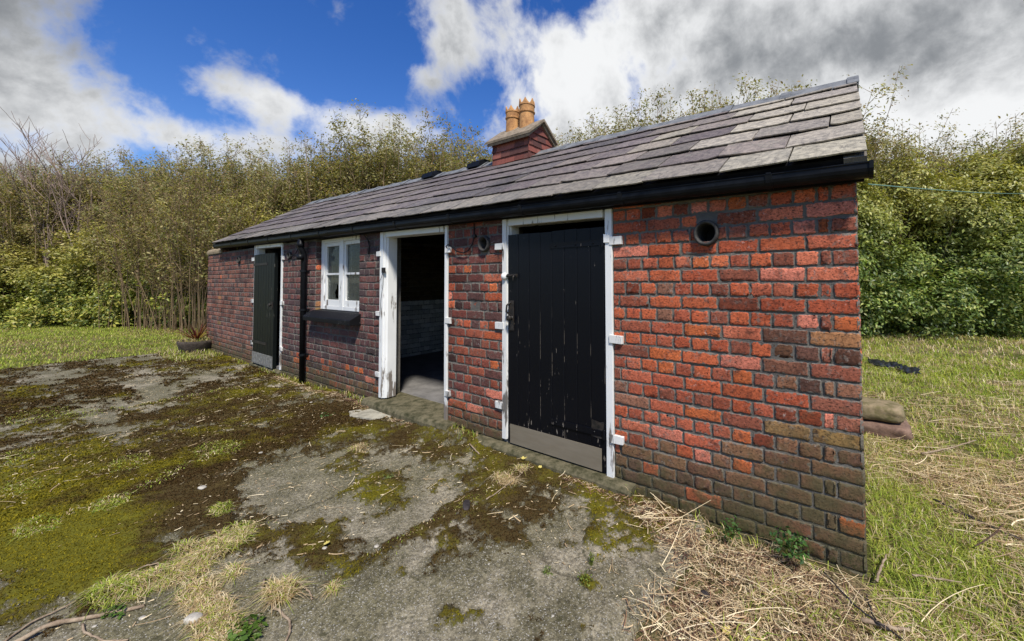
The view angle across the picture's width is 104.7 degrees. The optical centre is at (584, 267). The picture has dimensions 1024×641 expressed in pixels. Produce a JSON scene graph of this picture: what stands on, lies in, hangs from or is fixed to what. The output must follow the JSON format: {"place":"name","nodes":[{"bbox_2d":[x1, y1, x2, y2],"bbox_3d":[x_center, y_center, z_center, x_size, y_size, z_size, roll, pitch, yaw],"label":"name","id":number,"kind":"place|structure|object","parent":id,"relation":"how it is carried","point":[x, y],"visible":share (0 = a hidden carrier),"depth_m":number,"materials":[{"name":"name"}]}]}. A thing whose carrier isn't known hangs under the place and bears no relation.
{"place":"outdoors","nodes":[
{"label":"outdoors","id":0,"kind":"place"},
{"bbox_2d":[0,319,1023,640],"bbox_3d":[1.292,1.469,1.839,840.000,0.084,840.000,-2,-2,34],"label":"ground","id":1,"kind":"structure","parent":0,"point":[862,589],"depth_m":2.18,"materials":[{"name":"plant"}]},
{"bbox_2d":[0,164,32,318],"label":"tall shrub","id":2,"kind":"object","parent":1,"relation":"on","point":[9,213],"visible":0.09,"depth_m":13.86,"materials":[{"name":"green plant"}]},
{"bbox_2d":[0,242,55,324],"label":"evergreen bush","id":3,"kind":"object","parent":1,"relation":"on","point":[8,273],"visible":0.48,"depth_m":13.09,"materials":[{"name":"green plant"}]},
{"bbox_2d":[0,163,60,319],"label":"tall shrub","id":4,"kind":"object","parent":1,"relation":"on","point":[5,188],"visible":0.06,"depth_m":13.91,"materials":[{"name":"green plant"}]},
{"bbox_2d":[0,162,88,321],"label":"tall shrub","id":5,"kind":"object","parent":1,"relation":"on","point":[33,237],"visible":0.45,"depth_m":13.47,"materials":[{"name":"green plant"}]},
{"bbox_2d":[0,120,101,314],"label":"bare tree","id":6,"kind":"object","parent":1,"relation":"on","point":[5,216],"visible":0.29,"depth_m":13.74,"materials":[{"name":"brown plant"}]},
{"bbox_2d":[0,240,111,328],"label":"evergreen bush","id":7,"kind":"object","parent":1,"relation":"on","point":[45,275],"visible":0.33,"depth_m":12.59,"materials":[{"name":"green plant"}]},
{"bbox_2d":[19,162,104,304],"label":"tall shrub","id":8,"kind":"object","parent":1,"relation":"on","point":[46,188],"visible":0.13,"depth_m":13.72,"materials":[{"name":"green plant"}]},
{"bbox_2d":[0,118,125,323],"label":"bare tree","id":9,"kind":"object","parent":1,"relation":"on","point":[36,204],"visible":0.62,"depth_m":13.48,"materials":[{"name":"brown plant"}]},
{"bbox_2d":[23,150,108,250],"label":"tall shrub","id":10,"kind":"object","parent":1,"relation":"on","point":[65,172],"visible":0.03,"depth_m":14.80,"materials":[{"name":"green plant"}]},
{"bbox_2d":[0,107,144,274],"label":"bare tree","id":11,"kind":"object","parent":1,"relation":"on","point":[62,195],"visible":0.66,"depth_m":13.34,"materials":[{"name":"brown plant"}]},
{"bbox_2d":[21,164,123,268],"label":"tall shrub","id":12,"kind":"object","parent":1,"relation":"on","point":[59,228],"visible":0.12,"depth_m":13.57,"materials":[{"name":"green plant"}]},
{"bbox_2d":[38,147,128,238],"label":"tall shrub","id":13,"kind":"object","parent":1,"relation":"on","point":[94,180],"visible":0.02,"depth_m":14.93,"materials":[{"name":"green plant"}]},
{"bbox_2d":[19,220,147,326],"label":"evergreen bush","id":14,"kind":"object","parent":1,"relation":"on","point":[74,301],"visible":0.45,"depth_m":12.52,"materials":[{"name":"green plant"}]},
{"bbox_2d":[56,163,138,285],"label":"tall shrub","id":15,"kind":"object","parent":1,"relation":"on","point":[93,211],"visible":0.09,"depth_m":13.48,"materials":[{"name":"green plant"}]},
{"bbox_2d":[65,181,157,327],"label":"bare shrub","id":16,"kind":"object","parent":1,"relation":"on","point":[99,266],"visible":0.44,"depth_m":12.20,"materials":[{"name":"brown plant"}]},
{"bbox_2d":[80,145,159,284],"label":"tall shrub","id":17,"kind":"object","parent":1,"relation":"on","point":[114,173],"visible":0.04,"depth_m":13.58,"materials":[{"name":"green plant"}]},
{"bbox_2d":[79,214,166,328],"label":"evergreen bush","id":18,"kind":"object","parent":1,"relation":"on","point":[118,310],"visible":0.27,"depth_m":12.34,"materials":[{"name":"green plant"}]},
{"bbox_2d":[63,154,194,329],"bbox_3d":[-13.910,-0.776,12.253,2.888,5.351,3.376,-1,-2,11],"label":"bare shrub","id":19,"kind":"object","parent":1,"relation":"on","point":[116,258],"visible":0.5,"depth_m":11.61,"materials":[{"name":"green plant"}]},
{"bbox_2d":[81,165,209,330],"bbox_3d":[-12.877,-0.602,11.607,2.688,4.980,3.142,1,-2,-38],"label":"bare shrub","id":20,"kind":"object","parent":1,"relation":"on","point":[151,268],"visible":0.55,"depth_m":11.31,"materials":[{"name":"brown plant"}]},
{"bbox_2d":[112,184,196,325],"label":"evergreen bush","id":21,"kind":"object","parent":1,"relation":"on","point":[148,294],"visible":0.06,"depth_m":12.52,"materials":[{"name":"green plant"}]},
{"bbox_2d":[109,154,206,251],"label":"tall shrub","id":22,"kind":"object","parent":1,"relation":"on","point":[147,170],"visible":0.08,"depth_m":13.57,"materials":[{"name":"green plant"}]},
{"bbox_2d":[95,162,223,237],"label":"tall shrub","id":23,"kind":"object","parent":1,"relation":"on","point":[112,182],"visible":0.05,"depth_m":13.16,"materials":[{"name":"green plant"}]},
{"bbox_2d":[98,164,234,329],"bbox_3d":[-13.016,-0.724,12.061,3.457,5.242,2.571,0,-2,-4],"label":"bare shrub","id":24,"kind":"object","parent":1,"relation":"on","point":[140,254],"visible":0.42,"depth_m":11.65,"materials":[{"name":"brown plant"}]},
{"bbox_2d":[94,169,245,331],"bbox_3d":[-11.848,-0.490,11.436,3.115,4.723,2.316,1,-2,-28],"label":"bare shrub","id":25,"kind":"object","parent":1,"relation":"on","point":[165,284],"visible":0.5,"depth_m":11.19,"materials":[{"name":"brown plant"}]},
{"bbox_2d":[135,156,225,323],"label":"tall shrub","id":26,"kind":"object","parent":1,"relation":"on","point":[162,165],"visible":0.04,"depth_m":13.18,"materials":[{"name":"green plant"}]},
{"bbox_2d":[147,193,236,327],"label":"evergreen bush","id":27,"kind":"object","parent":1,"relation":"on","point":[183,262],"visible":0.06,"depth_m":12.13,"materials":[{"name":"green plant"}]},
{"bbox_2d":[133,190,251,327],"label":"evergreen bush","id":28,"kind":"object","parent":1,"relation":"on","point":[175,297],"visible":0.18,"depth_m":11.95,"materials":[{"name":"green plant"}]},
{"bbox_2d":[117,152,281,333],"bbox_3d":[-10.765,-0.736,11.008,2.556,5.213,3.437,-1,-2,19],"label":"bare shrub","id":29,"kind":"object","parent":1,"relation":"on","point":[198,278],"visible":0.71,"depth_m":10.78,"materials":[{"name":"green plant"}]},
{"bbox_2d":[134,132,278,332],"bbox_3d":[-10.577,-0.937,11.175,3.027,5.609,3.539,1,-2,-36],"label":"bare shrub","id":30,"kind":"object","parent":1,"relation":"on","point":[177,241],"visible":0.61,"depth_m":10.92,"materials":[{"name":"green plant"}]},
{"bbox_2d":[167,137,257,210],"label":"tall shrub","id":31,"kind":"object","parent":1,"relation":"on","point":[216,159],"visible":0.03,"depth_m":13.64,"materials":[{"name":"green plant"}]},
{"bbox_2d":[206,248,228,352],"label":"garden wall","id":32,"kind":"structure","parent":1,"relation":"on","point":[214,290],"depth_m":7.71,"materials":[{"name":"brick"}]},
{"bbox_2d":[175,133,279,226],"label":"tall shrub","id":33,"kind":"object","parent":1,"relation":"on","point":[214,166],"visible":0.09,"depth_m":13.42,"materials":[{"name":"green plant"}]},
{"bbox_2d":[156,146,311,329],"bbox_3d":[-10.206,-0.814,11.643,3.400,5.389,2.909,-1,-2,10],"label":"bare shrub","id":34,"kind":"object","parent":1,"relation":"on","point":[202,253],"visible":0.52,"depth_m":10.99,"materials":[{"name":"brown plant"}]},
{"bbox_2d":[224,187,285,236],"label":"evergreen bush","id":35,"kind":"object","parent":1,"relation":"on","point":[259,208],"visible":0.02,"depth_m":13.17,"materials":[{"name":"green plant"}]},
{"bbox_2d":[221,158,301,224],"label":"tall shrub","id":36,"kind":"object","parent":1,"relation":"on","point":[276,190],"visible":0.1,"depth_m":13.26,"materials":[{"name":"green plant"}]},
{"bbox_2d":[221,149,311,224],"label":"tall shrub","id":37,"kind":"object","parent":1,"relation":"on","point":[255,165],"visible":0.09,"depth_m":13.59,"materials":[{"name":"green plant"}]},
{"bbox_2d":[248,135,329,218],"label":"tall shrub","id":38,"kind":"object","parent":1,"relation":"on","point":[274,170],"visible":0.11,"depth_m":13.05,"materials":[{"name":"green plant"}]},
{"bbox_2d":[261,134,344,212],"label":"tall shrub","id":39,"kind":"object","parent":1,"relation":"on","point":[278,167],"visible":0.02,"depth_m":14.04,"materials":[{"name":"green plant"}]},
{"bbox_2d":[270,140,356,212],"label":"tall shrub","id":40,"kind":"object","parent":1,"relation":"on","point":[290,186],"visible":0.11,"depth_m":13.24,"materials":[{"name":"green plant"}]},
{"bbox_2d":[282,127,373,207],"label":"tall shrub","id":41,"kind":"object","parent":1,"relation":"on","point":[305,180],"visible":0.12,"depth_m":12.79,"materials":[{"name":"green plant"}]},
{"bbox_2d":[0,351,707,640],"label":"concrete yard","id":42,"kind":"structure","parent":1,"relation":"on","point":[375,600],"depth_m":2.09,"materials":[{"name":"concrete"}]},
{"bbox_2d":[4,512,61,543],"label":"grass tuft","id":43,"kind":"object","parent":42,"relation":"on","point":[26,530],"visible":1,"depth_m":2.16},
{"bbox_2d":[14,604,144,640],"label":"stick","id":44,"kind":"object","parent":42,"relation":"on","point":[54,623],"visible":0.98,"depth_m":1.57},
{"bbox_2d":[60,565,152,620],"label":"grass tuft","id":45,"kind":"object","parent":42,"relation":"on","point":[103,584],"visible":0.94,"depth_m":1.71,"materials":[{"name":"plant"}]},
{"bbox_2d":[87,492,136,513],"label":"grass tuft","id":46,"kind":"object","parent":42,"relation":"on","point":[102,500],"visible":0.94,"depth_m":2.39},
{"bbox_2d":[101,600,126,618],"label":"weed","id":47,"kind":"object","parent":42,"relation":"on","point":[111,614],"visible":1,"depth_m":1.62,"materials":[{"name":"green plant"}]},
{"bbox_2d":[99,563,171,611],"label":"grass tuft","id":48,"kind":"object","parent":42,"relation":"on","point":[141,589],"visible":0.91,"depth_m":1.75,"materials":[{"name":"plant"}]},
{"bbox_2d":[123,557,195,601],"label":"grass tuft","id":49,"kind":"object","parent":42,"relation":"on","point":[161,586],"visible":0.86,"depth_m":1.80,"materials":[{"name":"plant"}]},
{"bbox_2d":[153,532,208,561],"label":"grass tuft","id":50,"kind":"object","parent":42,"relation":"on","point":[186,545],"visible":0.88,"depth_m":1.99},
{"bbox_2d":[159,544,220,593],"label":"grass tuft","id":51,"kind":"object","parent":42,"relation":"on","point":[196,569],"visible":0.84,"depth_m":1.88,"materials":[{"name":"plant"}]},
{"bbox_2d":[171,320,211,352],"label":"potted plant","id":52,"kind":"object","parent":42,"relation":"on","point":[196,341],"visible":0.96,"depth_m":7.64,"materials":[{"name":"grey plant"}]},
{"bbox_2d":[155,569,240,617],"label":"grass tuft","id":53,"kind":"object","parent":42,"relation":"on","point":[199,584],"visible":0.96,"depth_m":1.74,"materials":[{"name":"plant"}]},
{"bbox_2d":[160,584,247,640],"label":"grass tuft","id":54,"kind":"object","parent":42,"relation":"on","point":[206,608],"visible":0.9,"depth_m":1.63,"materials":[{"name":"plant"}]},
{"bbox_2d":[182,531,241,567],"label":"grass tuft","id":55,"kind":"object","parent":42,"relation":"on","point":[211,551],"visible":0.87,"depth_m":1.97,"materials":[{"name":"plant"}]},
{"bbox_2d":[178,605,265,640],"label":"grass tuft","id":56,"kind":"object","parent":42,"relation":"on","point":[211,636],"visible":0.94,"depth_m":1.54,"materials":[{"name":"plant"}]},
{"bbox_2d":[208,499,237,517],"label":"grass tuft","id":57,"kind":"object","parent":42,"relation":"on","point":[218,510],"visible":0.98,"depth_m":2.33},
{"bbox_2d":[193,526,260,557],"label":"grass tuft","id":58,"kind":"object","parent":42,"relation":"on","point":[236,541],"visible":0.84,"depth_m":2.04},
{"bbox_2d":[208,558,255,589],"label":"grass tuft","id":59,"kind":"object","parent":42,"relation":"on","point":[233,571],"visible":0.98,"depth_m":1.85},
{"bbox_2d":[224,519,262,543],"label":"grass tuft","id":60,"kind":"object","parent":42,"relation":"on","point":[244,530],"visible":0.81,"depth_m":2.15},
{"bbox_2d":[225,613,267,640],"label":"weed","id":61,"kind":"object","parent":42,"relation":"on","point":[233,636],"visible":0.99,"depth_m":1.52,"materials":[{"name":"green plant"}]},
{"bbox_2d":[261,578,291,640],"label":"stick","id":62,"kind":"object","parent":42,"relation":"on","point":[284,616],"visible":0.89,"depth_m":1.61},
{"bbox_2d":[241,569,326,618],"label":"grass tuft","id":63,"kind":"object","parent":42,"relation":"on","point":[279,592],"visible":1,"depth_m":1.71,"materials":[{"name":"plant"}]},
{"bbox_2d":[312,576,348,601],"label":"grass tuft","id":64,"kind":"object","parent":42,"relation":"on","point":[334,583],"visible":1,"depth_m":1.75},
{"bbox_2d":[0,351,707,640],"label":"moss","id":65,"kind":"object","parent":42,"relation":"on","point":[8,410],"visible":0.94,"depth_m":2.85,"materials":[{"name":"plant"}]},
{"bbox_2d":[349,408,390,419],"bbox_3d":[-2.173,1.499,3.993,0.569,0.026,0.262,-1,-2,14],"label":"stone fragment","id":66,"kind":"object","parent":42,"relation":"on","point":[369,414],"visible":0.62,"depth_m":3.94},
{"bbox_2d":[491,469,526,486],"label":"grass tuft","id":67,"kind":"object","parent":42,"relation":"on","point":[505,479],"visible":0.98,"depth_m":2.65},
{"bbox_2d":[321,133,402,198],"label":"tall shrub","id":68,"kind":"object","parent":1,"relation":"on","point":[330,160],"visible":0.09,"depth_m":13.01,"materials":[{"name":"green plant"}]},
{"bbox_2d":[313,128,414,186],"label":"tall shrub","id":69,"kind":"object","parent":1,"relation":"on","point":[367,149],"visible":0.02,"depth_m":13.92,"materials":[{"name":"green plant"}]},
{"bbox_2d":[305,131,439,198],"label":"tall shrub","id":70,"kind":"object","parent":1,"relation":"on","point":[361,175],"visible":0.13,"depth_m":12.58,"materials":[{"name":"green plant"}]},
{"bbox_2d":[323,98,424,193],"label":"tall shrub","id":71,"kind":"object","parent":1,"relation":"on","point":[389,163],"visible":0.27,"depth_m":12.38,"materials":[{"name":"green plant"}]},
{"bbox_2d":[367,135,459,182],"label":"tall shrub","id":72,"kind":"object","parent":1,"relation":"on","point":[425,167],"visible":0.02,"depth_m":12.92,"materials":[{"name":"green plant"}]},
{"bbox_2d":[388,133,465,182],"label":"tall shrub","id":73,"kind":"object","parent":1,"relation":"on","point":[416,164],"visible":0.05,"depth_m":12.12,"materials":[{"name":"green plant"}]},
{"bbox_2d":[394,107,500,178],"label":"tall shrub","id":74,"kind":"object","parent":1,"relation":"on","point":[452,149],"visible":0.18,"depth_m":12.67,"materials":[{"name":"green plant"}]},
{"bbox_2d":[434,134,490,170],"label":"tall shrub","id":75,"kind":"object","parent":1,"relation":"on","point":[472,159],"visible":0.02,"depth_m":11.77,"materials":[{"name":"green plant"}]},
{"bbox_2d":[0,363,1023,640],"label":"dry hay","id":76,"kind":"object","parent":1,"relation":"on","point":[812,589],"visible":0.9,"depth_m":1.80,"materials":[{"name":"plant"}]},
{"bbox_2d":[720,516,740,538],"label":"weed","id":77,"kind":"object","parent":76,"relation":"on","point":[730,530],"visible":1,"depth_m":2.03,"materials":[{"name":"green plant"}]},
{"bbox_2d":[769,526,810,563],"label":"weed","id":78,"kind":"object","parent":76,"relation":"on","point":[789,544],"visible":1,"depth_m":1.88,"materials":[{"name":"green plant"}]},
{"bbox_2d":[861,616,909,631],"bbox_3d":[1.176,1.397,1.524,0.165,0.022,0.027,-1,-2,17],"label":"stick","id":79,"kind":"object","parent":76,"relation":"on","point":[871,621],"visible":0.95,"depth_m":1.52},
{"bbox_2d":[868,357,920,373],"bbox_3d":[4.715,1.487,5.986,0.296,0.099,1.012,0,-2,-8],"label":"plastic sheet","id":80,"kind":"object","parent":76,"relation":"on","point":[889,364],"visible":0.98,"depth_m":5.94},
{"bbox_2d":[212,75,873,580],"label":"brick outbuilding","id":81,"kind":"structure","parent":1,"relation":"on","point":[666,311],"depth_m":2.64,"materials":[{"name":"red brick"}]},
{"bbox_2d":[252,253,277,368],"bbox_3d":[-5.047,0.656,6.133,0.899,1.745,0.095,-2,-2,35],"label":"door","id":82,"kind":"structure","parent":81,"relation":"in","point":[264,340],"depth_m":6.07,"materials":[{"name":"green paint"}]},
{"bbox_2d":[303,235,360,325],"bbox_3d":[-3.084,0.150,4.873,1.255,1.065,0.274,-2,-2,34],"label":"window","id":83,"kind":"structure","parent":81,"relation":"in","point":[340,257],"depth_m":4.89,"materials":[{"name":"white paint"}]},
{"bbox_2d":[505,227,606,472],"bbox_3d":[-0.248,0.559,2.895,0.938,1.667,0.091,-2,-2,34],"label":"door","id":84,"kind":"structure","parent":81,"relation":"in","point":[556,318],"depth_m":2.86,"materials":[{"name":"black paint"}]},
{"bbox_2d":[570,107,635,140],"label":"tall shrub","id":85,"kind":"object","parent":1,"relation":"on","point":[592,123],"visible":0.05,"depth_m":11.63,"materials":[{"name":"green plant"}]},
{"bbox_2d":[610,82,689,133],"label":"tall shrub","id":86,"kind":"object","parent":1,"relation":"on","point":[645,117],"visible":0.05,"depth_m":11.75,"materials":[{"name":"green plant"}]},
{"bbox_2d":[669,81,717,119],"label":"tall shrub","id":87,"kind":"object","parent":1,"relation":"on","point":[703,106],"visible":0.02,"depth_m":10.44,"materials":[{"name":"green plant"}]},
{"bbox_2d":[664,85,738,119],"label":"tall shrub","id":88,"kind":"object","parent":1,"relation":"on","point":[691,97],"visible":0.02,"depth_m":12.19,"materials":[{"name":"green plant"}]},
{"bbox_2d":[646,71,780,121],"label":"tall shrub","id":89,"kind":"object","parent":1,"relation":"on","point":[740,91],"visible":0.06,"depth_m":11.32,"materials":[{"name":"green plant"}]},
{"bbox_2d":[694,76,802,113],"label":"tall shrub","id":90,"kind":"object","parent":1,"relation":"on","point":[782,89],"visible":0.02,"depth_m":10.21,"materials":[{"name":"green plant"}]},
{"bbox_2d":[847,73,896,160],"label":"tall shrub","id":91,"kind":"object","parent":1,"relation":"on","point":[882,90],"depth_m":10.21,"materials":[{"name":"green plant"}]},
{"bbox_2d":[860,64,912,296],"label":"tall shrub","id":92,"kind":"object","parent":1,"relation":"on","point":[886,133],"visible":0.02,"depth_m":9.40,"materials":[{"name":"green plant"}]},
{"bbox_2d":[863,419,912,441],"bbox_3d":[2.692,1.441,3.538,0.430,0.156,0.368,-2,-2,34],"label":"stone block","id":93,"kind":"object","parent":1,"relation":"on","point":[891,430],"depth_m":3.39,"materials":[{"name":"stone"}]},
{"bbox_2d":[862,397,905,422],"bbox_3d":[2.662,1.293,3.564,0.414,0.144,0.330,-2,-2,34],"label":"stone block","id":94,"kind":"object","parent":93,"relation":"on","point":[883,410],"depth_m":3.44,"materials":[{"name":"stone"}]},
{"bbox_2d":[864,127,923,312],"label":"tall shrub","id":95,"kind":"object","parent":1,"relation":"on","point":[902,149],"visible":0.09,"depth_m":9.87,"materials":[{"name":"green plant"}]},
{"bbox_2d":[857,170,934,338],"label":"evergreen bush","id":96,"kind":"object","parent":1,"relation":"on","point":[864,187],"visible":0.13,"depth_m":9.02,"materials":[{"name":"green plant"}]},
{"bbox_2d":[858,148,959,336],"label":"evergreen bush","id":97,"kind":"object","parent":1,"relation":"on","point":[888,208],"visible":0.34,"depth_m":9.43,"materials":[{"name":"green plant"}]},
{"bbox_2d":[865,118,969,329],"bbox_3d":[8.775,-1.309,10.623,2.497,6.092,2.700,-1,-2,9],"label":"tall shrub","id":98,"kind":"object","parent":1,"relation":"on","point":[922,160],"visible":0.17,"depth_m":10.47,"materials":[{"name":"green plant"}]},
{"bbox_2d":[863,166,1023,339],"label":"evergreen bush","id":99,"kind":"object","parent":1,"relation":"on","point":[946,318],"visible":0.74,"depth_m":9.05,"materials":[{"name":"green plant"}]},
{"bbox_2d":[899,130,989,320],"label":"tall shrub","id":100,"kind":"object","parent":1,"relation":"on","point":[949,152],"visible":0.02,"depth_m":11.45,"materials":[{"name":"green plant"}]},
{"bbox_2d":[904,145,1023,339],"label":"evergreen bush","id":101,"kind":"object","parent":1,"relation":"on","point":[1000,170],"visible":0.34,"depth_m":9.36,"materials":[{"name":"green plant"}]},
{"bbox_2d":[932,498,1022,541],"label":"stick","id":102,"kind":"object","parent":1,"relation":"on","point":[958,511],"visible":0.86,"depth_m":2.25,"materials":[{"name":"brown wood"}]},
{"bbox_2d":[936,133,1023,173],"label":"tall shrub","id":103,"kind":"object","parent":1,"relation":"on","point":[978,146],"visible":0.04,"depth_m":11.71,"materials":[{"name":"green plant"}]},
{"bbox_2d":[942,124,1022,174],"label":"tall shrub","id":104,"kind":"object","parent":1,"relation":"on","point":[978,145],"visible":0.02,"depth_m":11.38,"materials":[{"name":"green plant"}]},
{"bbox_2d":[949,110,1023,221],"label":"tall shrub","id":105,"kind":"object","parent":1,"relation":"on","point":[1015,124],"visible":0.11,"depth_m":10.58,"materials":[{"name":"green plant"}]},
{"bbox_2d":[955,127,1023,327],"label":"tree","id":106,"kind":"object","parent":1,"relation":"on","point":[1018,154],"visible":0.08,"depth_m":9.81,"materials":[{"name":"green plant"}]},
{"bbox_2d":[0,0,1023,187],"label":"sky","id":107,"kind":"structure","parent":0,"point":[140,76],"materials":[{"name":"blue"}]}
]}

